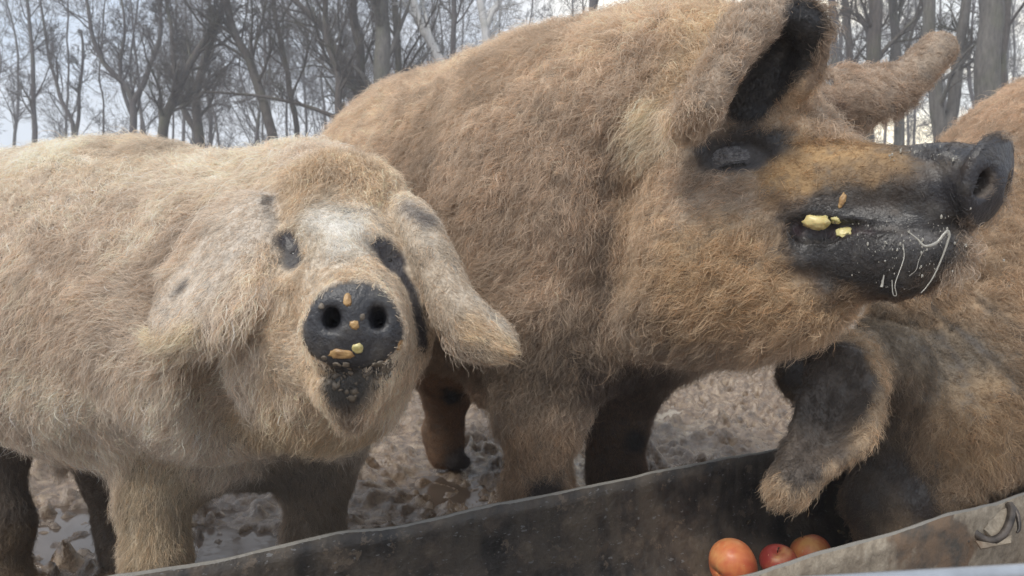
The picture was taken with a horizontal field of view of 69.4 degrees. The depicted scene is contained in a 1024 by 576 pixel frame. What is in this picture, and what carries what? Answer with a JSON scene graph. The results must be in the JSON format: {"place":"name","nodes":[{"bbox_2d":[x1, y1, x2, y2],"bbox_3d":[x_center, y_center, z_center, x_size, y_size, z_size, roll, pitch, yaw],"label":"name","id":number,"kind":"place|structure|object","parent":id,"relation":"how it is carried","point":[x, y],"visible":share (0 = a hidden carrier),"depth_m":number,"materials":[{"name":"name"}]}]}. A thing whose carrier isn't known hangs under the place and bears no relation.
{"place":"outdoors","nodes":[
{"label":"outdoors","id":0,"kind":"place"},
{"bbox_2d":[27,305,867,575],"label":"ground","id":1,"kind":"structure","parent":0,"point":[734,416],"depth_m":1.94,"materials":[{"name":"soil"}]},
{"bbox_2d":[0,0,63,133],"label":"thin tree","id":2,"kind":"object","parent":1,"relation":"on","point":[5,32],"visible":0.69,"depth_m":24.58,"materials":[{"name":"grey plant"}]},
{"bbox_2d":[0,0,65,148],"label":"thin tree","id":3,"kind":"object","parent":1,"relation":"on","point":[16,115],"visible":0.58,"depth_m":25.99,"materials":[{"name":"plant"}]},
{"bbox_2d":[2,0,77,142],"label":"bare tree","id":4,"kind":"object","parent":1,"relation":"on","point":[33,94],"visible":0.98,"depth_m":16.98,"materials":[{"name":"grey plant"}]},
{"bbox_2d":[7,0,96,137],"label":"bare tree","id":5,"kind":"object","parent":1,"relation":"on","point":[74,126],"visible":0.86,"depth_m":17.98,"materials":[{"name":"grey plant"}]},
{"bbox_2d":[3,0,118,139],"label":"thin tree","id":6,"kind":"object","parent":1,"relation":"on","point":[66,130],"visible":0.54,"depth_m":23.60,"materials":[{"name":"grey plant"}]},
{"bbox_2d":[5,0,158,138],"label":"thin tree","id":7,"kind":"object","parent":1,"relation":"on","point":[103,123],"visible":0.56,"depth_m":20.43,"materials":[{"name":"grey plant"}]},
{"bbox_2d":[49,0,178,134],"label":"bare tree","id":8,"kind":"object","parent":1,"relation":"on","point":[131,100],"visible":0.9,"depth_m":15.94,"materials":[{"name":"grey plant"}]},
{"bbox_2d":[66,0,194,132],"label":"thin tree","id":9,"kind":"object","parent":1,"relation":"on","point":[144,108],"visible":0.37,"depth_m":21.10,"materials":[{"name":"grey plant"}]},
{"bbox_2d":[70,0,191,134],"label":"thin tree","id":10,"kind":"object","parent":1,"relation":"on","point":[154,112],"visible":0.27,"depth_m":22.86,"materials":[{"name":"grey plant"}]},
{"bbox_2d":[80,0,191,133],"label":"thin tree","id":11,"kind":"object","parent":1,"relation":"on","point":[126,78],"visible":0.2,"depth_m":30.78,"materials":[{"name":"grey plant"}]},
{"bbox_2d":[109,0,210,138],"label":"thin tree","id":12,"kind":"object","parent":1,"relation":"on","point":[176,1],"visible":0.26,"depth_m":20.96,"materials":[{"name":"grey plant"}]},
{"bbox_2d":[113,0,249,138],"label":"bare tree","id":13,"kind":"object","parent":1,"relation":"on","point":[174,101],"visible":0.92,"depth_m":13.93,"materials":[{"name":"grey plant"}]},
{"bbox_2d":[139,1,245,148],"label":"thin tree","id":14,"kind":"object","parent":1,"relation":"on","point":[201,100],"visible":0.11,"depth_m":31.21,"materials":[{"name":"brown plant"}]},
{"bbox_2d":[142,0,243,150],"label":"thin tree","id":15,"kind":"object","parent":1,"relation":"on","point":[216,125],"visible":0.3,"depth_m":21.02,"materials":[{"name":"plant"}]},
{"bbox_2d":[112,0,279,147],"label":"thin tree","id":16,"kind":"object","parent":1,"relation":"on","point":[210,121],"visible":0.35,"depth_m":22.81,"materials":[{"name":"brown plant"}]},
{"bbox_2d":[127,0,266,147],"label":"thin tree","id":17,"kind":"object","parent":1,"relation":"on","point":[206,76],"visible":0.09,"depth_m":30.21,"materials":[{"name":"brown plant"}]},
{"bbox_2d":[143,0,279,147],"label":"bare tree","id":18,"kind":"object","parent":1,"relation":"on","point":[194,122],"visible":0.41,"depth_m":14.96,"materials":[{"name":"grey plant"}]},
{"bbox_2d":[152,3,283,143],"bbox_3d":[-11.576,-9.226,29.006,4.758,14.001,4.355,-2,6,-23],"label":"thin tree","id":19,"kind":"object","parent":1,"relation":"on","point":[183,127],"visible":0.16,"depth_m":28.66,"materials":[{"name":"grey plant"}]},
{"bbox_2d":[183,0,281,148],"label":"thin tree","id":20,"kind":"object","parent":1,"relation":"on","point":[252,111],"visible":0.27,"depth_m":24.81,"materials":[{"name":"plant"}]},
{"bbox_2d":[162,0,308,141],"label":"bare tree","id":21,"kind":"object","parent":1,"relation":"on","point":[246,54],"visible":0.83,"depth_m":13.92,"materials":[{"name":"grey plant"}]},
{"bbox_2d":[175,0,333,148],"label":"thin tree","id":22,"kind":"object","parent":1,"relation":"on","point":[258,115],"visible":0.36,"depth_m":19.43,"materials":[{"name":"plant"}]},
{"bbox_2d":[196,2,315,146],"bbox_3d":[-11.358,-10.464,31.937,5.683,15.891,6.587,0,6,0],"label":"thin tree","id":23,"kind":"object","parent":1,"relation":"on","point":[246,121],"visible":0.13,"depth_m":32.41,"materials":[{"name":"brown plant"}]},
{"bbox_2d":[0,126,523,575],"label":"woolly pig","id":24,"kind":"object","parent":1,"relation":"on","point":[167,324],"visible":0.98,"depth_m":0.89},
{"bbox_2d":[318,303,324,309],"bbox_3d":[-0.165,0.016,0.639,0.006,0.006,0.003,0,6,0],"label":"apple crumb","id":25,"kind":"object","parent":24,"relation":"attached to","point":[321,306],"visible":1,"depth_m":0.64,"materials":[{"name":"grey food"}]},
{"bbox_2d":[328,348,354,358],"bbox_3d":[-0.148,0.057,0.641,0.024,0.010,0.004,0,6,0],"label":"apple crumb","id":26,"kind":"object","parent":24,"relation":"attached to","point":[336,353],"visible":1,"depth_m":0.64,"materials":[{"name":"orange food"}]},
{"bbox_2d":[343,293,351,306],"bbox_3d":[-0.142,0.010,0.638,0.007,0.012,0.005,0,6,0],"label":"apple crumb","id":27,"kind":"object","parent":24,"relation":"attached to","point":[347,301],"visible":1,"depth_m":0.64,"materials":[{"name":"food"}]},
{"bbox_2d":[306,351,397,405],"bbox_3d":[-0.154,0.080,0.681,0.088,0.057,0.072,0,6,0],"label":"mash","id":28,"kind":"object","parent":24,"relation":"attached to","point":[335,375],"visible":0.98,"depth_m":0.67,"materials":[{"name":"food"}]},
{"bbox_2d":[349,321,358,329],"bbox_3d":[-0.136,0.032,0.637,0.008,0.008,0.003,0,6,0],"label":"apple crumb","id":29,"kind":"object","parent":24,"relation":"attached to","point":[354,325],"visible":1,"depth_m":0.64,"materials":[{"name":"food"}]},
{"bbox_2d":[352,343,362,353],"bbox_3d":[-0.134,0.052,0.641,0.010,0.010,0.005,0,6,0],"label":"apple crumb","id":30,"kind":"object","parent":24,"relation":"attached to","point":[357,348],"visible":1,"depth_m":0.64,"materials":[{"name":"yellow food"}]},
{"bbox_2d":[360,314,364,320],"bbox_3d":[-0.129,0.025,0.638,0.004,0.006,0.004,0,6,0],"label":"apple crumb","id":31,"kind":"object","parent":24,"relation":"attached to","point":[362,317],"visible":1,"depth_m":0.64,"materials":[{"name":"grey food"}]},
{"bbox_2d":[397,340,403,350],"bbox_3d":[-0.099,0.051,0.656,0.006,0.010,0.006,0,6,0],"label":"apple crumb","id":32,"kind":"object","parent":24,"relation":"attached to","point":[400,343],"visible":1,"depth_m":0.65,"materials":[{"name":"brown food"}]},
{"bbox_2d":[213,0,328,142],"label":"thin tree","id":33,"kind":"object","parent":1,"relation":"on","point":[262,128],"visible":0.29,"depth_m":29.10,"materials":[{"name":"grey plant"}]},
{"bbox_2d":[226,0,316,140],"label":"thin tree","id":34,"kind":"object","parent":1,"relation":"on","point":[286,119],"visible":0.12,"depth_m":32.69,"materials":[{"name":"grey plant"}]},
{"bbox_2d":[231,0,337,137],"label":"bare tree","id":35,"kind":"object","parent":1,"relation":"on","point":[293,109],"visible":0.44,"depth_m":14.95,"materials":[{"name":"grey plant"}]},
{"bbox_2d":[187,0,396,118],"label":"bare tree","id":36,"kind":"object","parent":1,"relation":"on","point":[327,32],"visible":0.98,"depth_m":12.93,"materials":[{"name":"grey plant"}]},
{"bbox_2d":[255,0,372,136],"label":"thin tree","id":37,"kind":"object","parent":1,"relation":"on","point":[309,113],"visible":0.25,"depth_m":30.15,"materials":[{"name":"grey plant"}]},
{"bbox_2d":[277,0,370,135],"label":"thin tree","id":38,"kind":"object","parent":1,"relation":"on","point":[322,99],"visible":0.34,"depth_m":29.11,"materials":[{"name":"grey plant"}]},
{"bbox_2d":[289,0,365,136],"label":"thin tree","id":39,"kind":"object","parent":1,"relation":"on","point":[318,84],"visible":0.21,"depth_m":29.96,"materials":[{"name":"grey plant"}]},
{"bbox_2d":[244,0,418,100],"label":"bare tree","id":40,"kind":"object","parent":1,"relation":"on","point":[303,9],"visible":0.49,"depth_m":13.91,"materials":[{"name":"grey plant"}]},
{"bbox_2d":[285,1,393,134],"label":"thin tree","id":41,"kind":"object","parent":1,"relation":"on","point":[363,30],"visible":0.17,"depth_m":30.13,"materials":[{"name":"grey plant"}]},
{"bbox_2d":[291,0,405,102],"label":"thin tree","id":42,"kind":"object","parent":1,"relation":"on","point":[339,46],"visible":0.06,"depth_m":30.46,"materials":[{"name":"grey plant"}]},
{"bbox_2d":[246,0,451,108],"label":"bare tree","id":43,"kind":"object","parent":1,"relation":"on","point":[362,57],"visible":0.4,"depth_m":13.72,"materials":[{"name":"grey plant"}]},
{"bbox_2d":[276,0,421,108],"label":"thin tree","id":44,"kind":"object","parent":1,"relation":"on","point":[336,37],"visible":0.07,"depth_m":30.80,"materials":[{"name":"grey plant"}]},
{"bbox_2d":[314,0,402,109],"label":"thin tree","id":45,"kind":"object","parent":1,"relation":"on","point":[352,48],"visible":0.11,"depth_m":33.29,"materials":[{"name":"grey plant"}]},
{"bbox_2d":[319,5,415,96],"bbox_3d":[-3.446,-6.845,23.337,4.025,10.368,4.775,-4,7,-35],"label":"thin tree","id":46,"kind":"object","parent":1,"relation":"on","point":[390,32],"visible":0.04,"depth_m":23.13,"materials":[{"name":"grey plant"}]},
{"bbox_2d":[316,9,427,94],"bbox_3d":[-3.611,-6.289,19.213,3.142,10.072,2.689,0,6,0],"label":"thin tree","id":47,"kind":"object","parent":1,"relation":"on","point":[372,54],"visible":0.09,"depth_m":18.73,"materials":[{"name":"grey plant"}]},
{"bbox_2d":[310,5,441,121],"bbox_3d":[-4.341,-6.832,23.373,4.114,10.338,4.049,-4,7,-33],"label":"thin tree","id":48,"kind":"object","parent":1,"relation":"on","point":[352,51],"visible":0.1,"depth_m":23.22,"materials":[{"name":"grey plant"}]},
{"bbox_2d":[312,0,457,99],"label":"bare tree","id":49,"kind":"object","parent":1,"relation":"on","point":[384,49],"visible":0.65,"depth_m":12.93,"materials":[{"name":"grey plant"}]},
{"bbox_2d":[340,0,486,94],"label":"bare tree","id":50,"kind":"object","parent":1,"relation":"on","point":[398,59],"visible":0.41,"depth_m":13.83,"materials":[{"name":"grey plant"}]},
{"bbox_2d":[388,0,447,61],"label":"birch tree","id":51,"kind":"object","parent":1,"relation":"on","point":[428,38],"visible":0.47,"depth_m":13.41,"materials":[{"name":"grey plant"}]},
{"bbox_2d":[352,0,491,69],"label":"bare tree","id":52,"kind":"object","parent":1,"relation":"on","point":[455,14],"visible":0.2,"depth_m":16.95,"materials":[{"name":"grey plant"}]},
{"bbox_2d":[353,0,490,72],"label":"thin tree","id":53,"kind":"object","parent":1,"relation":"on","point":[447,27],"visible":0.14,"depth_m":29.14,"materials":[{"name":"grey plant"}]},
{"bbox_2d":[402,0,460,68],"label":"thin tree","id":54,"kind":"object","parent":1,"relation":"on","point":[440,25],"visible":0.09,"depth_m":27.25,"materials":[{"name":"grey plant"}]},
{"bbox_2d":[390,0,477,76],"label":"thin tree","id":55,"kind":"object","parent":1,"relation":"on","point":[427,59],"visible":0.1,"depth_m":23.70,"materials":[{"name":"grey plant"}]},
{"bbox_2d":[403,0,479,66],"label":"thin tree","id":56,"kind":"object","parent":1,"relation":"on","point":[465,5],"visible":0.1,"depth_m":32.08,"materials":[{"name":"grey plant"}]},
{"bbox_2d":[32,327,856,564],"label":"puddle water","id":57,"kind":"structure","parent":1,"relation":"on","point":[233,543],"depth_m":1.58,"materials":[{"name":"grey liquid"}]},
{"bbox_2d":[421,0,481,63],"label":"thin tree","id":58,"kind":"object","parent":1,"relation":"on","point":[462,11],"visible":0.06,"depth_m":26.56,"materials":[{"name":"grey plant"}]},
{"bbox_2d":[462,0,522,40],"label":"thin tree","id":59,"kind":"object","parent":1,"relation":"on","point":[503,10],"visible":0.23,"depth_m":25.22,"materials":[{"name":"grey plant"}]},
{"bbox_2d":[470,0,542,43],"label":"birch tree","id":60,"kind":"object","parent":1,"relation":"on","point":[485,24],"visible":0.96,"depth_m":13.97,"materials":[{"name":"grey plant"}]},
{"bbox_2d":[510,0,578,26],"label":"thin tree","id":61,"kind":"object","parent":1,"relation":"on","point":[532,16],"visible":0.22,"depth_m":25.80,"materials":[{"name":"grey plant"}]},
{"bbox_2d":[503,0,603,25],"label":"thin tree","id":62,"kind":"object","parent":1,"relation":"on","point":[572,5],"visible":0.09,"depth_m":26.59,"materials":[{"name":"grey plant"}]},
{"bbox_2d":[529,0,598,19],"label":"bare tree","id":63,"kind":"object","parent":1,"relation":"on","point":[592,3],"visible":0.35,"depth_m":16.62,"materials":[{"name":"grey plant"}]},
{"bbox_2d":[108,448,1023,575],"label":"feeding trough","id":64,"kind":"object","parent":1,"relation":"on","point":[636,525],"visible":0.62,"depth_m":1.08,"materials":[{"name":"metal"}]},
{"bbox_2d":[709,538,757,575],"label":"apple","id":65,"kind":"object","parent":64,"relation":"in","point":[731,557],"visible":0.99,"depth_m":1.14,"materials":[{"name":"brown food"}]},
{"bbox_2d":[673,513,848,560],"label":"feed scraps","id":66,"kind":"object","parent":64,"relation":"in","point":[839,531],"visible":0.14,"depth_m":1.33,"materials":[{"name":"brown food"}]},
{"bbox_2d":[759,544,796,569],"bbox_3d":[0.435,0.444,1.206,0.060,0.054,0.057,0,6,0],"label":"apple","id":67,"kind":"object","parent":64,"relation":"in","point":[770,555],"visible":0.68,"depth_m":1.20,"materials":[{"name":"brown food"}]},
{"bbox_2d":[790,531,830,557],"bbox_3d":[0.496,0.441,1.230,0.066,0.065,0.070,0,6,0],"label":"apple","id":68,"kind":"object","parent":64,"relation":"in","point":[802,545],"visible":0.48,"depth_m":1.21,"materials":[{"name":"brown food"}]},
{"bbox_2d":[316,0,1023,501],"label":"woolly pig","id":69,"kind":"object","parent":1,"relation":"on","point":[622,198],"visible":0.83,"depth_m":1.02},
{"bbox_2d":[801,215,830,230],"bbox_3d":[0.354,-0.076,0.859,0.032,0.020,0.019,4,7,34],"label":"apple piece","id":70,"kind":"object","parent":69,"relation":"in","point":[817,223],"visible":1,"depth_m":0.85,"materials":[{"name":"yellow food"}]},
{"bbox_2d":[830,216,840,223],"bbox_3d":[0.373,-0.078,0.853,0.011,0.009,0.012,0,6,0],"label":"apple piece","id":71,"kind":"object","parent":69,"relation":"in","point":[836,220],"visible":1,"depth_m":0.85,"materials":[{"name":"yellow food"}]},
{"bbox_2d":[838,192,846,207],"bbox_3d":[0.378,-0.101,0.847,0.009,0.020,0.006,0,6,0],"label":"apple peel","id":72,"kind":"object","parent":69,"relation":"attached to","point":[843,197],"visible":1,"depth_m":0.85,"materials":[{"name":"food"}]},
{"bbox_2d":[836,227,851,237],"bbox_3d":[0.382,-0.064,0.851,0.012,0.013,0.018,-5,7,-39],"label":"apple piece","id":73,"kind":"object","parent":69,"relation":"attached to","point":[841,232],"visible":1,"depth_m":0.85,"materials":[{"name":"yellow food"}]},
{"bbox_2d":[892,245,904,295],"bbox_3d":[0.394,-0.018,0.754,0.029,0.052,0.006,-6,8,-44],"label":"saliva thread","id":74,"kind":"object","parent":69,"relation":"hanging from","point":[897,275],"visible":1,"depth_m":0.75,"materials":[{"name":"grey liquid"}]},
{"bbox_2d":[851,142,1004,302],"bbox_3d":[0.458,-0.070,0.796,0.162,0.176,0.067,1,6,11],"label":"froth","id":75,"kind":"object","parent":69,"relation":"attached to","point":[941,215],"visible":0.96,"depth_m":0.80,"materials":[{"name":"grey liquid"}]},
{"bbox_2d":[907,230,950,246],"bbox_3d":[0.423,-0.051,0.751,0.028,0.018,0.033,0,6,0],"label":"saliva thread","id":76,"kind":"object","parent":69,"relation":"hanging from","point":[944,233],"visible":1,"depth_m":0.74,"materials":[{"name":"grey liquid"}]},
{"bbox_2d":[921,236,950,292],"bbox_3d":[0.425,-0.023,0.742,0.025,0.058,0.005,0,6,0],"label":"saliva thread","id":77,"kind":"object","parent":76,"relation":"hanging from","point":[945,248],"visible":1,"depth_m":0.74,"materials":[{"name":"grey liquid"}]},
{"bbox_2d":[823,0,867,84],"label":"thin tree","id":78,"kind":"object","parent":1,"relation":"on","point":[840,39],"visible":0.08,"depth_m":19.72,"materials":[{"name":"grey plant"}]},
{"bbox_2d":[830,0,865,63],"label":"thin tree","id":79,"kind":"object","parent":1,"relation":"on","point":[855,32],"visible":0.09,"depth_m":23.51,"materials":[{"name":"grey plant"}]},
{"bbox_2d":[821,1,892,122],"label":"thin tree","id":80,"kind":"object","parent":1,"relation":"on","point":[844,39],"visible":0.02,"depth_m":23.55,"materials":[{"name":"grey plant"}]},
{"bbox_2d":[826,0,920,83],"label":"bare tree","id":81,"kind":"object","parent":1,"relation":"on","point":[837,52],"visible":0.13,"depth_m":16.94,"materials":[{"name":"grey plant"}]},
{"bbox_2d":[829,0,937,142],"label":"bare tree","id":82,"kind":"object","parent":1,"relation":"on","point":[871,22],"visible":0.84,"depth_m":11.89,"materials":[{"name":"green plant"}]},
{"bbox_2d":[755,74,1023,541],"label":"woolly pig","id":83,"kind":"object","parent":1,"relation":"on","point":[908,412],"visible":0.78,"depth_m":1.09},
{"bbox_2d":[829,0,967,144],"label":"thin tree","id":84,"kind":"object","parent":1,"relation":"on","point":[912,132],"visible":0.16,"depth_m":20.68,"materials":[{"name":"grey plant"}]},
{"bbox_2d":[824,0,978,135],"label":"bare tree","id":85,"kind":"object","parent":1,"relation":"on","point":[846,21],"visible":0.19,"depth_m":14.89,"materials":[{"name":"grey plant"}]},
{"bbox_2d":[842,0,970,144],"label":"thin tree","id":86,"kind":"object","parent":1,"relation":"on","point":[903,54],"visible":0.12,"depth_m":31.72,"materials":[{"name":"grey plant"}]},
{"bbox_2d":[855,0,959,145],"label":"bare tree","id":87,"kind":"object","parent":1,"relation":"on","point":[894,8],"visible":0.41,"depth_m":12.93,"materials":[{"name":"grey plant"}]},
{"bbox_2d":[874,0,948,143],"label":"thin tree","id":88,"kind":"object","parent":1,"relation":"on","point":[885,137],"visible":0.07,"depth_m":33.38,"materials":[{"name":"grey plant"}]},
{"bbox_2d":[857,0,978,142],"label":"bare tree","id":89,"kind":"object","parent":1,"relation":"on","point":[941,117],"visible":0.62,"depth_m":9.94,"materials":[{"name":"grey plant"}]},
{"bbox_2d":[860,0,976,144],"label":"thin tree","id":90,"kind":"object","parent":1,"relation":"on","point":[914,124],"visible":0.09,"depth_m":25.53,"materials":[{"name":"grey plant"}]},
{"bbox_2d":[814,563,1023,575],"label":"fence rail","id":91,"kind":"object","parent":1,"relation":"on","point":[1016,569],"visible":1,"depth_m":0.39,"materials":[{"name":"metal"}]},
{"bbox_2d":[883,0,1012,143],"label":"thin tree","id":92,"kind":"object","parent":1,"relation":"on","point":[910,16],"visible":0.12,"depth_m":20.20,"materials":[{"name":"grey plant"}]},
{"bbox_2d":[882,0,1022,142],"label":"thin tree","id":93,"kind":"object","parent":1,"relation":"on","point":[944,85],"visible":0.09,"depth_m":24.29,"materials":[{"name":"grey plant"}]},
{"bbox_2d":[887,0,1023,136],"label":"thin tree","id":94,"kind":"object","parent":1,"relation":"on","point":[970,83],"visible":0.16,"depth_m":21.77,"materials":[{"name":"grey plant"}]},
{"bbox_2d":[897,0,1023,87],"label":"bare tree","id":95,"kind":"object","parent":1,"relation":"on","point":[1008,21],"visible":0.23,"depth_m":11.95,"materials":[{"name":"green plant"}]},
{"bbox_2d":[913,0,1023,112],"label":"thin tree","id":96,"kind":"object","parent":1,"relation":"on","point":[966,81],"visible":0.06,"depth_m":24.53,"materials":[{"name":"grey plant"}]},
{"bbox_2d":[916,1,1023,140],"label":"thin tree","id":97,"kind":"object","parent":1,"relation":"on","point":[1013,43],"visible":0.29,"depth_m":26.05,"materials":[{"name":"grey plant"}]},
{"bbox_2d":[973,0,1004,105],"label":"bare tree","id":98,"kind":"object","parent":1,"relation":"on","point":[987,64],"visible":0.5,"depth_m":8.90,"materials":[{"name":"grey plant"}]},
{"bbox_2d":[972,0,1023,87],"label":"thin tree","id":99,"kind":"object","parent":1,"relation":"on","point":[1015,37],"visible":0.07,"depth_m":33.79,"materials":[{"name":"grey plant"}]},
{"bbox_2d":[1007,0,1023,76],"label":"thin tree","id":100,"kind":"object","parent":1,"relation":"on","point":[1015,42],"visible":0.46,"depth_m":20.71,"materials":[{"name":"grey plant"}]},
{"bbox_2d":[0,0,1023,149],"label":"sky","id":101,"kind":"structure","parent":0,"point":[24,130],"materials":[{"name":"white"}]}
]}

